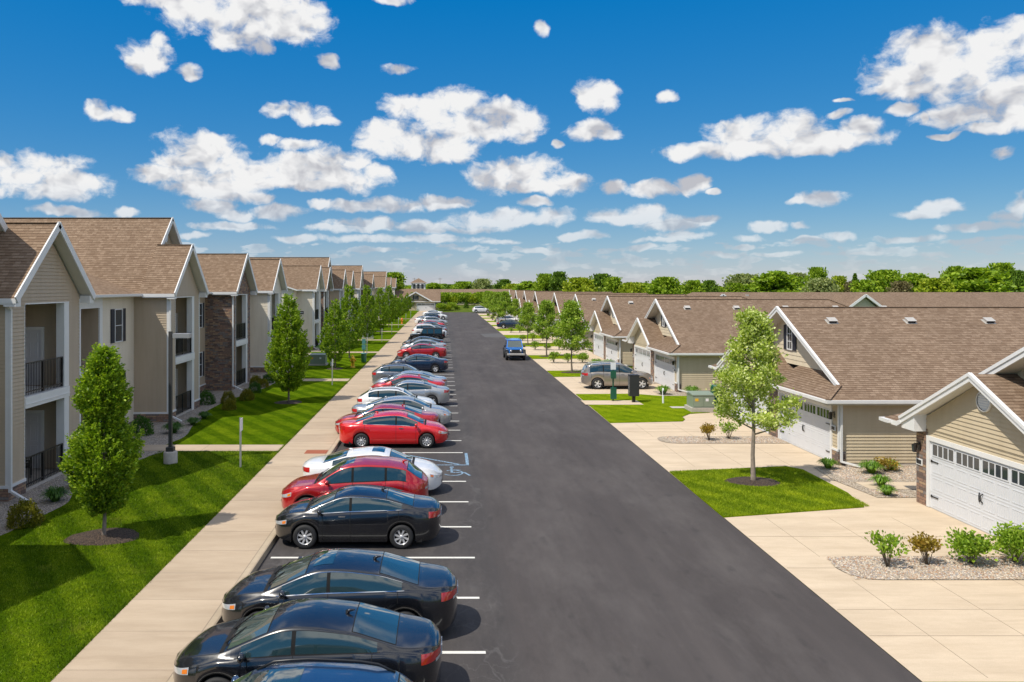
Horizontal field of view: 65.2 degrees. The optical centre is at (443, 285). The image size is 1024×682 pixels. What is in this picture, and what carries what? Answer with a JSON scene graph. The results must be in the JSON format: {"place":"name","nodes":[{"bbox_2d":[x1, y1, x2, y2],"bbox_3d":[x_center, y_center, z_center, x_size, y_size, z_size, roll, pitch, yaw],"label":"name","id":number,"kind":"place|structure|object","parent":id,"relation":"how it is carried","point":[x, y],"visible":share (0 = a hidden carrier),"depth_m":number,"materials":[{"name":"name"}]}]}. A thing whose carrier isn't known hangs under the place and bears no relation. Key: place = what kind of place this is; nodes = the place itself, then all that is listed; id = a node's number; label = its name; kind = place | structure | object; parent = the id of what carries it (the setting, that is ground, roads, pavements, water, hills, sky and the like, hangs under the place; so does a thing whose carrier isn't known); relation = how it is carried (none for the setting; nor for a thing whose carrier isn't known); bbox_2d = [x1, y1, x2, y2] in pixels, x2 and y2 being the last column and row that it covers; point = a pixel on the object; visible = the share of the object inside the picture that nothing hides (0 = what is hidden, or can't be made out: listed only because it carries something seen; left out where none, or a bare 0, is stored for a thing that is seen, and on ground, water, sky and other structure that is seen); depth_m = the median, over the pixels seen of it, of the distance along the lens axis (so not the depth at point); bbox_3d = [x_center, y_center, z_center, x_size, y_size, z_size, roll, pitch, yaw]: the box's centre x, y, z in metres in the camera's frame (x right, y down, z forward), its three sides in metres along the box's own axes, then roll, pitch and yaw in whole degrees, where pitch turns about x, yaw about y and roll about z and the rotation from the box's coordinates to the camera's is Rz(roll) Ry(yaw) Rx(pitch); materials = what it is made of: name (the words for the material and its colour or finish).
{"place":"outdoors","nodes":[
{"label":"outdoors","id":0,"kind":"place"},
{"bbox_2d":[0,311,418,681],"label":"lawn","id":1,"kind":"structure","parent":0,"point":[267,420],"depth_m":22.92,"materials":[{"name":"green plant"}]},
{"bbox_2d":[0,451,163,534],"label":"gravel bed","id":2,"kind":"object","parent":1,"relation":"on","point":[45,506],"visible":0.27,"depth_m":25.46,"materials":[{"name":"grey gravel"}]},
{"bbox_2d":[5,498,45,529],"bbox_3d":[-12.008,6.487,22.866,1.036,0.834,0.994,0,0,-26],"label":"shrub","id":3,"kind":"object","parent":2,"relation":"on","point":[26,507],"visible":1,"depth_m":22.67,"materials":[{"name":"green plant"}]},
{"bbox_2d":[39,485,71,501],"bbox_3d":[-12.385,6.628,25.380,1.067,0.484,1.008,0,0,15],"label":"perennial clump","id":4,"kind":"object","parent":2,"relation":"on","point":[55,494],"visible":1,"depth_m":25.26,"materials":[{"name":"green plant"}]},
{"bbox_2d":[64,527,138,544],"bbox_3d":[-9.289,6.836,21.841,1.984,0.060,1.572,0,0,0],"label":"mulch ring","id":5,"kind":"object","parent":1,"relation":"on","point":[116,535],"visible":0.98,"depth_m":21.65,"materials":[{"name":"brown soil"}]},
{"bbox_2d":[56,342,144,534],"bbox_3d":[-9.344,4.224,21.827,2.224,5.392,2.272,0,0,0],"label":"columnar tree","id":6,"kind":"object","parent":5,"relation":"on","point":[102,399],"visible":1,"depth_m":21.43,"materials":[{"name":"green plant"}]},
{"bbox_2d":[0,213,287,500],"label":"apartment building","id":7,"kind":"structure","parent":1,"relation":"on","point":[73,290],"depth_m":40.17,"materials":[{"name":"beige"}]},
{"bbox_2d":[115,308,122,342],"bbox_3d":[-15.600,1.900,38.200,0.060,1.600,0.920,0,0,0],"label":"window","id":8,"kind":"structure","parent":7,"relation":"in","point":[118,312],"depth_m":38.22,"materials":[{"name":"grey glass"}]},
{"bbox_2d":[163,331,191,463],"bbox_3d":[-10.340,4.370,30.900,1.040,5.200,0.520,0,0,0],"label":"street lamp","id":9,"kind":"object","parent":1,"relation":"on","point":[170,454],"visible":0.91,"depth_m":30.84,"materials":[{"name":"metal"}]},
{"bbox_2d":[126,381,274,444],"bbox_3d":[-14.400,6.864,45.875,5.200,0.001,23.010,0,0,0],"label":"gravel bed","id":10,"kind":"object","parent":1,"relation":"on","point":[159,436],"visible":0.24,"depth_m":39.41,"materials":[{"name":"grey gravel"}]},
{"bbox_2d":[130,414,153,435],"bbox_3d":[-13.951,6.401,36.729,1.252,1.016,1.133,0,0,27],"label":"shrub","id":11,"kind":"object","parent":10,"relation":"on","point":[142,421],"visible":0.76,"depth_m":36.64,"materials":[{"name":"green plant"}]},
{"bbox_2d":[139,324,404,450],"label":"footpath","id":12,"kind":"structure","parent":1,"relation":"on","point":[213,447],"depth_m":33.75,"materials":[{"name":"concrete"}]},
{"bbox_2d":[274,400,301,403],"bbox_3d":[-9.165,6.836,47.029,1.625,0.060,1.607,0,0,0],"label":"mulch ring","id":13,"kind":"object","parent":1,"relation":"on","point":[289,402],"visible":1,"depth_m":46.74,"materials":[{"name":"brown soil"}]},
{"bbox_2d":[263,293,313,400],"bbox_3d":[-9.180,3.664,46.973,2.900,6.512,3.035,0,0,0],"label":"columnar tree","id":14,"kind":"object","parent":13,"relation":"on","point":[287,355],"visible":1,"depth_m":46.49,"materials":[{"name":"green plant"}]},
{"bbox_2d":[249,257,346,349],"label":"apartment building","id":15,"kind":"structure","parent":1,"relation":"on","point":[315,286],"depth_m":88.08,"materials":[{"name":"beige"}]},
{"bbox_2d":[334,284,363,357],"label":"columnar tree","id":16,"kind":"object","parent":1,"relation":"on","point":[347,303],"visible":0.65,"depth_m":75.71,"materials":[{"name":"green plant"}]},
{"bbox_2d":[331,265,374,330],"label":"apartment building","id":17,"kind":"structure","parent":1,"relation":"on","point":[358,279],"depth_m":147.97,"materials":[{"name":"beige"}]},
{"bbox_2d":[356,285,378,343],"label":"columnar tree","id":18,"kind":"object","parent":1,"relation":"on","point":[369,325],"visible":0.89,"depth_m":94.16,"materials":[{"name":"green plant"}]},
{"bbox_2d":[363,271,396,314],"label":"apartment building","id":19,"kind":"structure","parent":1,"relation":"on","point":[382,279],"depth_m":201.97,"materials":[{"name":"beige"}]},
{"bbox_2d":[372,287,390,333],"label":"columnar tree","id":20,"kind":"object","parent":1,"relation":"on","point":[383,307],"visible":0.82,"depth_m":112.67,"materials":[{"name":"green plant"}]},
{"bbox_2d":[383,285,397,326],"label":"columnar tree","id":21,"kind":"object","parent":1,"relation":"on","point":[392,302],"visible":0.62,"depth_m":131.55,"materials":[{"name":"green plant"}]},
{"bbox_2d":[395,289,440,310],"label":"ranch house","id":22,"kind":"structure","parent":1,"relation":"on","point":[426,299],"depth_m":222.11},
{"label":"mulch ring","id":23,"kind":"structure","parent":1,"relation":"on","visible":0},
{"bbox_2d":[316,298,352,367],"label":"columnar tree","id":24,"kind":"object","parent":23,"relation":"on","point":[329,339],"visible":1,"depth_m":65.62,"materials":[{"name":"green plant"}]},
{"bbox_2d":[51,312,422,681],"bbox_3d":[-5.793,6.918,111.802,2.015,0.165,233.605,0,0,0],"label":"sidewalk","id":25,"kind":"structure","parent":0,"point":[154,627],"depth_m":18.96,"materials":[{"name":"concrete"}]},
{"bbox_2d":[0,0,1023,286],"label":"sky","id":26,"kind":"structure","parent":0,"point":[435,141],"materials":[{"name":"blue"}]},
{"bbox_2d":[522,343,553,346],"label":"lawn","id":27,"kind":"structure","parent":0,"point":[542,344],"depth_m":94.37,"materials":[{"name":"green plant"}]},
{"bbox_2d":[515,301,537,343],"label":"maple tree","id":28,"kind":"object","parent":27,"relation":"on","point":[526,316],"visible":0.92,"depth_m":94.25,"materials":[{"name":"green plant"}]},
{"bbox_2d":[528,355,577,358],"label":"lawn","id":29,"kind":"structure","parent":0,"point":[539,357],"depth_m":77.26,"materials":[{"name":"green plant"}]},
{"bbox_2d":[531,299,558,354],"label":"maple tree","id":30,"kind":"object","parent":29,"relation":"on","point":[547,309],"visible":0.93,"depth_m":78.73,"materials":[{"name":"green plant"}]},
{"bbox_2d":[547,371,580,376],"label":"lawn","id":31,"kind":"structure","parent":0,"point":[556,373],"depth_m":62.45,"materials":[{"name":"green plant"}]},
{"bbox_2d":[561,371,580,372],"bbox_3d":[10.267,6.920,64.036,1.785,0.060,1.407,0,0,0],"label":"mulch ring","id":32,"kind":"object","parent":31,"relation":"on","point":[571,372],"visible":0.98,"depth_m":63.69,"materials":[{"name":"brown soil"}]},
{"bbox_2d":[549,300,594,371],"bbox_3d":[10.264,4.040,63.935,3.670,5.920,3.721,0,0,0],"label":"maple tree","id":33,"kind":"object","parent":32,"relation":"on","point":[567,322],"visible":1,"depth_m":63.63,"materials":[{"name":"green plant"}]},
{"bbox_2d":[222,312,920,681],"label":"road","id":34,"kind":"structure","parent":0,"point":[576,538],"depth_m":20.22,"materials":[{"name":"grey asphalt"}]},
{"bbox_2d":[174,598,441,681],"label":"parked sedan","id":35,"kind":"object","parent":34,"relation":"on","point":[409,646],"visible":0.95,"depth_m":13.16,"materials":[{"name":"black metal"}]},
{"bbox_2d":[231,658,412,681],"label":"sedan","id":36,"kind":"object","parent":34,"relation":"on","point":[315,672],"visible":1,"depth_m":11.15,"materials":[{"name":"blue metal"}]},
{"bbox_2d":[222,548,457,631],"bbox_3d":[-2.119,6.274,16.400,4.823,1.451,2.145,0,0,0],"label":"parked sedan","id":37,"kind":"object","parent":34,"relation":"on","point":[396,582],"visible":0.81,"depth_m":15.72,"materials":[{"name":"black metal"}]},
{"bbox_2d":[281,456,428,508],"bbox_3d":[-2.720,6.162,24.550,4.523,1.676,2.165,0,0,0],"label":"parked suv","id":38,"kind":"object","parent":34,"relation":"on","point":[401,474],"visible":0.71,"depth_m":23.82,"materials":[{"name":"red metal"}]},
{"bbox_2d":[275,484,440,548],"bbox_3d":[-2.349,6.285,22.000,4.573,1.431,2.085,0,0,0],"label":"parked sedan","id":39,"kind":"object","parent":34,"relation":"on","point":[400,519],"visible":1,"depth_m":21.22,"materials":[{"name":"black metal"}]},
{"bbox_2d":[302,446,442,489],"bbox_3d":[-2.421,6.274,27.250,4.773,1.451,2.163,0,0,0],"label":"parked sedan","id":40,"kind":"object","parent":34,"relation":"on","point":[432,471],"visible":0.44,"depth_m":26.80,"materials":[{"name":"white metal"}]},
{"bbox_2d":[335,403,438,432],"bbox_3d":[-2.649,6.270,37.300,4.873,1.460,2.163,0,0,0],"label":"parked sedan","id":41,"kind":"object","parent":34,"relation":"on","point":[429,415],"visible":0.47,"depth_m":36.80,"materials":[{"name":"red"}]},
{"bbox_2d":[339,410,448,447],"bbox_3d":[-2.201,6.265,35.150,4.823,1.470,2.137,0,0,0],"label":"parked sedan","id":42,"kind":"object","parent":34,"relation":"on","point":[392,427],"visible":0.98,"depth_m":34.33,"materials":[{"name":"red metal"}]},
{"bbox_2d":[357,385,435,404],"bbox_3d":[-2.501,6.174,42.400,4.223,1.653,2.130,0,0,0],"label":"parked suv","id":43,"kind":"object","parent":34,"relation":"on","point":[373,393],"visible":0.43,"depth_m":41.72,"materials":[{"name":"white metal"}]},
{"bbox_2d":[351,395,451,423],"bbox_3d":[-2.100,6.260,39.900,5.023,1.479,2.171,0,0,0],"label":"parked sedan","id":44,"kind":"object","parent":34,"relation":"on","point":[444,414],"visible":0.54,"depth_m":39.25,"materials":[{"name":"silver metal"}]},
{"bbox_2d":[372,362,431,382],"bbox_3d":[-2.751,6.173,55.000,4.423,1.654,2.147,0,0,0],"label":"parked suv","id":45,"kind":"object","parent":34,"relation":"on","point":[386,370],"visible":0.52,"depth_m":54.26,"materials":[{"name":"silver metal"}]},
{"bbox_2d":[370,374,445,388],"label":"parked sedan","id":46,"kind":"object","parent":34,"relation":"on","point":[399,378],"visible":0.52,"depth_m":49.27,"materials":[{"name":"metal"}]},
{"bbox_2d":[373,370,446,385],"bbox_3d":[-2.199,6.280,52.200,4.823,1.440,2.145,0,0,0],"label":"parked sedan","id":47,"kind":"object","parent":34,"relation":"on","point":[436,377],"visible":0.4,"depth_m":51.67,"materials":[{"name":"silver metal"}]},
{"bbox_2d":[389,354,447,372],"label":"parked sedan","id":48,"kind":"object","parent":34,"relation":"on","point":[425,362],"visible":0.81,"depth_m":64.09,"materials":[{"name":"blue metal"}]},
{"bbox_2d":[392,380,449,403],"bbox_3d":[-1.949,6.275,46.900,4.623,1.451,2.067,0,0,0],"label":"parked sedan","id":49,"kind":"object","parent":34,"relation":"on","point":[439,394],"visible":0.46,"depth_m":46.16,"materials":[{"name":"silver metal"}]},
{"bbox_2d":[397,343,446,357],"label":"parked sedan","id":50,"kind":"object","parent":34,"relation":"on","point":[429,349],"visible":0.92,"depth_m":76.19,"materials":[{"name":"red metal"}]},
{"bbox_2d":[408,327,444,339],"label":"parked offroader","id":51,"kind":"object","parent":34,"relation":"on","point":[437,332],"visible":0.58,"depth_m":97.25,"materials":[{"name":"teal paint"}]},
{"bbox_2d":[503,338,525,359],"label":"parked offroader","id":52,"kind":"object","parent":34,"relation":"on","point":[512,347],"visible":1,"depth_m":75.64,"materials":[{"name":"paint"}]},
{"bbox_2d":[576,394,726,422],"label":"lawn","id":53,"kind":"structure","parent":0,"point":[653,408],"depth_m":44.78,"materials":[{"name":"green plant"}]},
{"bbox_2d":[581,400,643,404],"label":"footpath","id":54,"kind":"structure","parent":53,"relation":"on","point":[607,402],"depth_m":47.43,"materials":[{"name":"concrete"}]},
{"bbox_2d":[628,374,639,401],"bbox_3d":[11.350,6.130,47.600,0.580,1.640,0.500,0,0,0],"label":"cluster mailbox","id":55,"kind":"object","parent":54,"relation":"on","point":[633,385],"visible":1,"depth_m":47.36,"materials":[{"name":"grey metal"}]},
{"bbox_2d":[685,391,716,412],"bbox_3d":[14.350,6.470,44.500,1.400,1.060,1.300,0,0,0],"label":"transformer box","id":56,"kind":"object","parent":53,"relation":"on","point":[700,401],"visible":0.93,"depth_m":43.93,"materials":[{"name":"metal"}]},
{"bbox_2d":[490,324,921,681],"bbox_3d":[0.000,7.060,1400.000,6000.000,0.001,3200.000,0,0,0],"label":"ground","id":57,"kind":"structure","parent":0,"point":[758,546],"depth_m":19.51,"materials":[{"name":"beige concrete"}]},
{"bbox_2d":[167,323,418,681],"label":"kerb","id":58,"kind":"structure","parent":57,"relation":"on","point":[258,558],"depth_m":20.08,"materials":[{"name":"concrete"}]},
{"bbox_2d":[441,289,511,304],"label":"ranch house","id":59,"kind":"structure","parent":57,"relation":"on","point":[472,291],"depth_m":260.93,"materials":[{"name":"brown"}]},
{"bbox_2d":[494,291,515,327],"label":"maple tree","id":60,"kind":"object","parent":57,"relation":"on","point":[506,303],"visible":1,"depth_m":131.50,"materials":[{"name":"green plant"}]},
{"bbox_2d":[529,273,552,290],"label":"broadleaf tree","id":61,"kind":"object","parent":57,"relation":"on","point":[541,282],"visible":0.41,"depth_m":159.03,"materials":[{"name":"green plant"}]},
{"bbox_2d":[547,271,568,290],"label":"broadleaf tree","id":62,"kind":"object","parent":57,"relation":"on","point":[558,279],"visible":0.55,"depth_m":157.05,"materials":[{"name":"green plant"}]},
{"bbox_2d":[561,277,600,291],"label":"broadleaf tree","id":63,"kind":"object","parent":57,"relation":"on","point":[580,284],"visible":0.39,"depth_m":148.58,"materials":[{"name":"green plant"}]},
{"bbox_2d":[599,276,623,292],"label":"broadleaf tree","id":64,"kind":"object","parent":57,"relation":"on","point":[611,284],"visible":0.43,"depth_m":148.94,"materials":[{"name":"green plant"}]},
{"bbox_2d":[618,282,649,292],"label":"broadleaf tree","id":65,"kind":"object","parent":57,"relation":"on","point":[632,287],"visible":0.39,"depth_m":144.92,"materials":[{"name":"green plant"}]},
{"bbox_2d":[645,276,682,293],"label":"broadleaf tree","id":66,"kind":"object","parent":57,"relation":"on","point":[665,285],"visible":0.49,"depth_m":148.67,"materials":[{"name":"green plant"}]},
{"bbox_2d":[679,279,705,294],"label":"broadleaf tree","id":67,"kind":"object","parent":57,"relation":"on","point":[690,286],"visible":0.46,"depth_m":154.17,"materials":[{"name":"green plant"}]},
{"bbox_2d":[721,273,758,291],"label":"broadleaf tree","id":68,"kind":"object","parent":57,"relation":"on","point":[744,278],"visible":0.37,"depth_m":188.25,"materials":[{"name":"green plant"}]},
{"bbox_2d":[741,270,807,291],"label":"broadleaf tree","id":69,"kind":"object","parent":57,"relation":"on","point":[777,281],"visible":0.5,"depth_m":167.95,"materials":[{"name":"green plant"}]},
{"bbox_2d":[801,266,828,289],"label":"broadleaf tree","id":70,"kind":"object","parent":57,"relation":"on","point":[814,272],"visible":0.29,"depth_m":179.07,"materials":[{"name":"green plant"}]},
{"bbox_2d":[798,277,843,291],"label":"broadleaf tree","id":71,"kind":"object","parent":57,"relation":"on","point":[825,284],"visible":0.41,"depth_m":148.96,"materials":[{"name":"green plant"}]},
{"bbox_2d":[687,292,1023,306],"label":"ranch house","id":72,"kind":"structure","parent":57,"relation":"on","point":[934,299],"depth_m":109.80,"materials":[{"name":"brown"}]},
{"bbox_2d":[848,279,883,291],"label":"broadleaf tree","id":73,"kind":"object","parent":57,"relation":"on","point":[862,285],"visible":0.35,"depth_m":148.97,"materials":[{"name":"green plant"}]},
{"bbox_2d":[863,269,911,291],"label":"broadleaf tree","id":74,"kind":"object","parent":57,"relation":"on","point":[881,278],"visible":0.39,"depth_m":163.07,"materials":[{"name":"green plant"}]},
{"bbox_2d":[885,281,917,291],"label":"broadleaf tree","id":75,"kind":"object","parent":57,"relation":"on","point":[900,286],"visible":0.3,"depth_m":139.21,"materials":[{"name":"green plant"}]},
{"bbox_2d":[910,277,955,291],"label":"broadleaf tree","id":76,"kind":"object","parent":57,"relation":"on","point":[933,284],"visible":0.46,"depth_m":148.95,"materials":[{"name":"green plant"}]},
{"bbox_2d":[942,267,1023,291],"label":"broadleaf tree","id":77,"kind":"object","parent":57,"relation":"on","point":[979,279],"visible":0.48,"depth_m":152.51,"materials":[{"name":"green plant"}]},
{"bbox_2d":[1002,270,1023,291],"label":"broadleaf tree","id":78,"kind":"object","parent":57,"relation":"on","point":[1017,277],"visible":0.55,"depth_m":163.56,"materials":[{"name":"green plant"}]},
{"bbox_2d":[478,314,1023,681],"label":"driveway","id":79,"kind":"structure","parent":0,"point":[947,630],"depth_m":20.34,"materials":[{"name":"concrete"}]},
{"bbox_2d":[529,291,612,328],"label":"ranch house","id":80,"kind":"structure","parent":79,"relation":"on","point":[538,297],"depth_m":134.41,"materials":[{"name":"white"}]},
{"bbox_2d":[542,293,647,338],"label":"ranch house","id":81,"kind":"structure","parent":79,"relation":"on","point":[558,299],"depth_m":110.71,"materials":[{"name":"brown"}]},
{"bbox_2d":[581,361,652,388],"bbox_3d":[11.850,6.093,54.600,4.873,1.790,2.198,0,0,0],"label":"parked suv","id":82,"kind":"object","parent":79,"relation":"on","point":[597,375],"visible":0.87,"depth_m":53.77,"materials":[{"name":"grey"}]},
{"bbox_2d":[566,294,687,349],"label":"ranch house","id":83,"kind":"structure","parent":79,"relation":"on","point":[590,303],"depth_m":92.00,"materials":[{"name":"brown"}]},
{"bbox_2d":[587,296,747,365],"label":"ranch house","id":84,"kind":"structure","parent":79,"relation":"on","point":[612,321],"depth_m":74.62,"materials":[{"name":"brown"}]},
{"bbox_2d":[657,436,787,442],"bbox_3d":[12.600,6.970,36.100,5.800,0.001,1.640,0,0,0],"label":"gravel bed","id":85,"kind":"object","parent":79,"relation":"on","point":[663,438],"visible":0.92,"depth_m":36.12,"materials":[{"name":"beige gravel"}]},
{"bbox_2d":[622,299,886,391],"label":"ranch house","id":86,"kind":"structure","parent":79,"relation":"on","point":[678,345],"depth_m":56.26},
{"bbox_2d":[635,347,649,373],"bbox_3d":[15.328,5.920,61.425,0.104,2.100,4.750,0,0,0],"label":"garage door","id":87,"kind":"structure","parent":86,"relation":"in","point":[642,357],"depth_m":61.47,"materials":[{"name":"white metal"}]},
{"bbox_2d":[655,354,673,389],"bbox_3d":[15.328,5.920,55.325,0.104,2.100,4.750,0,0,0],"label":"garage door","id":88,"kind":"structure","parent":86,"relation":"in","point":[664,376],"depth_m":55.36,"materials":[{"name":"white metal"}]},
{"bbox_2d":[814,465,915,496],"bbox_3d":[19.000,6.970,28.600,10.000,0.001,4.700,0,0,0],"label":"gravel bed","id":89,"kind":"object","parent":79,"relation":"on","point":[851,482],"visible":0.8,"depth_m":28.81,"materials":[{"name":"beige gravel"}]},
{"bbox_2d":[708,306,1023,466],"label":"ranch house","id":90,"kind":"structure","parent":79,"relation":"on","point":[852,375],"depth_m":33.71,"materials":[{"name":"brown"}]},
{"bbox_2d":[780,393,829,458],"bbox_3d":[15.328,5.920,33.925,0.104,2.100,4.750,0,0,0],"label":"garage door","id":91,"kind":"structure","parent":90,"relation":"in","point":[812,434],"depth_m":33.32,"materials":[{"name":"white metal"}]},
{"bbox_2d":[827,556,1023,579],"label":"gravel bed","id":92,"kind":"object","parent":79,"relation":"on","point":[917,571],"visible":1,"depth_m":19.64,"materials":[{"name":"beige gravel"}]},
{"bbox_2d":[864,530,911,566],"bbox_3d":[11.013,6.540,19.780,1.042,0.909,0.886,0,0,14],"label":"shrub","id":93,"kind":"object","parent":92,"relation":"on","point":[884,547],"visible":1,"depth_m":19.74,"materials":[{"name":"green plant"}]},
{"bbox_2d":[903,531,941,564],"bbox_3d":[12.014,6.570,19.931,0.894,0.846,0.852,0,0,0],"label":"shrub","id":94,"kind":"object","parent":92,"relation":"on","point":[923,544],"visible":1,"depth_m":19.85,"materials":[{"name":"brown plant"}]},
{"bbox_2d":[942,526,1006,563],"bbox_3d":[13.224,6.567,19.995,1.289,0.852,1.343,0,0,-27],"label":"shrub","id":95,"kind":"object","parent":92,"relation":"on","point":[970,545],"visible":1,"depth_m":19.82,"materials":[{"name":"green plant"}]},
{"bbox_2d":[989,521,1023,562],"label":"shrub","id":96,"kind":"object","parent":92,"relation":"on","point":[1010,539],"visible":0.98,"depth_m":19.98,"materials":[{"name":"green plant"}]},
{"bbox_2d":[879,347,1023,535],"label":"ranch house","id":97,"kind":"structure","parent":79,"relation":"on","point":[968,445],"depth_m":22.92,"materials":[{"name":"beige plastic"}]},
{"bbox_2d":[931,441,1023,535],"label":"garage door","id":98,"kind":"structure","parent":97,"relation":"in","point":[980,492],"depth_m":22.98,"materials":[{"name":"white metal"}]},
{"bbox_2d":[669,466,863,517],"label":"lawn","id":99,"kind":"structure","parent":0,"point":[779,512],"depth_m":26.29,"materials":[{"name":"green plant"}]},
{"bbox_2d":[724,476,779,485],"bbox_3d":[10.930,6.920,28.313,1.926,0.060,1.446,0,0,0],"label":"mulch ring","id":100,"kind":"object","parent":99,"relation":"on","point":[758,481],"visible":0.94,"depth_m":28.14,"materials":[{"name":"brown wood"}]},
{"bbox_2d":[706,306,805,480],"bbox_3d":[10.959,3.848,28.070,3.189,6.304,3.549,0,0,0],"label":"maple tree","id":101,"kind":"object","parent":99,"relation":"on","point":[740,377],"visible":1,"depth_m":27.96,"materials":[{"name":"green plant"}]},
{"bbox_2d":[856,482,915,488],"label":"footpath","id":102,"kind":"structure","parent":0,"point":[897,485],"depth_m":27.77,"materials":[{"name":"concrete"}]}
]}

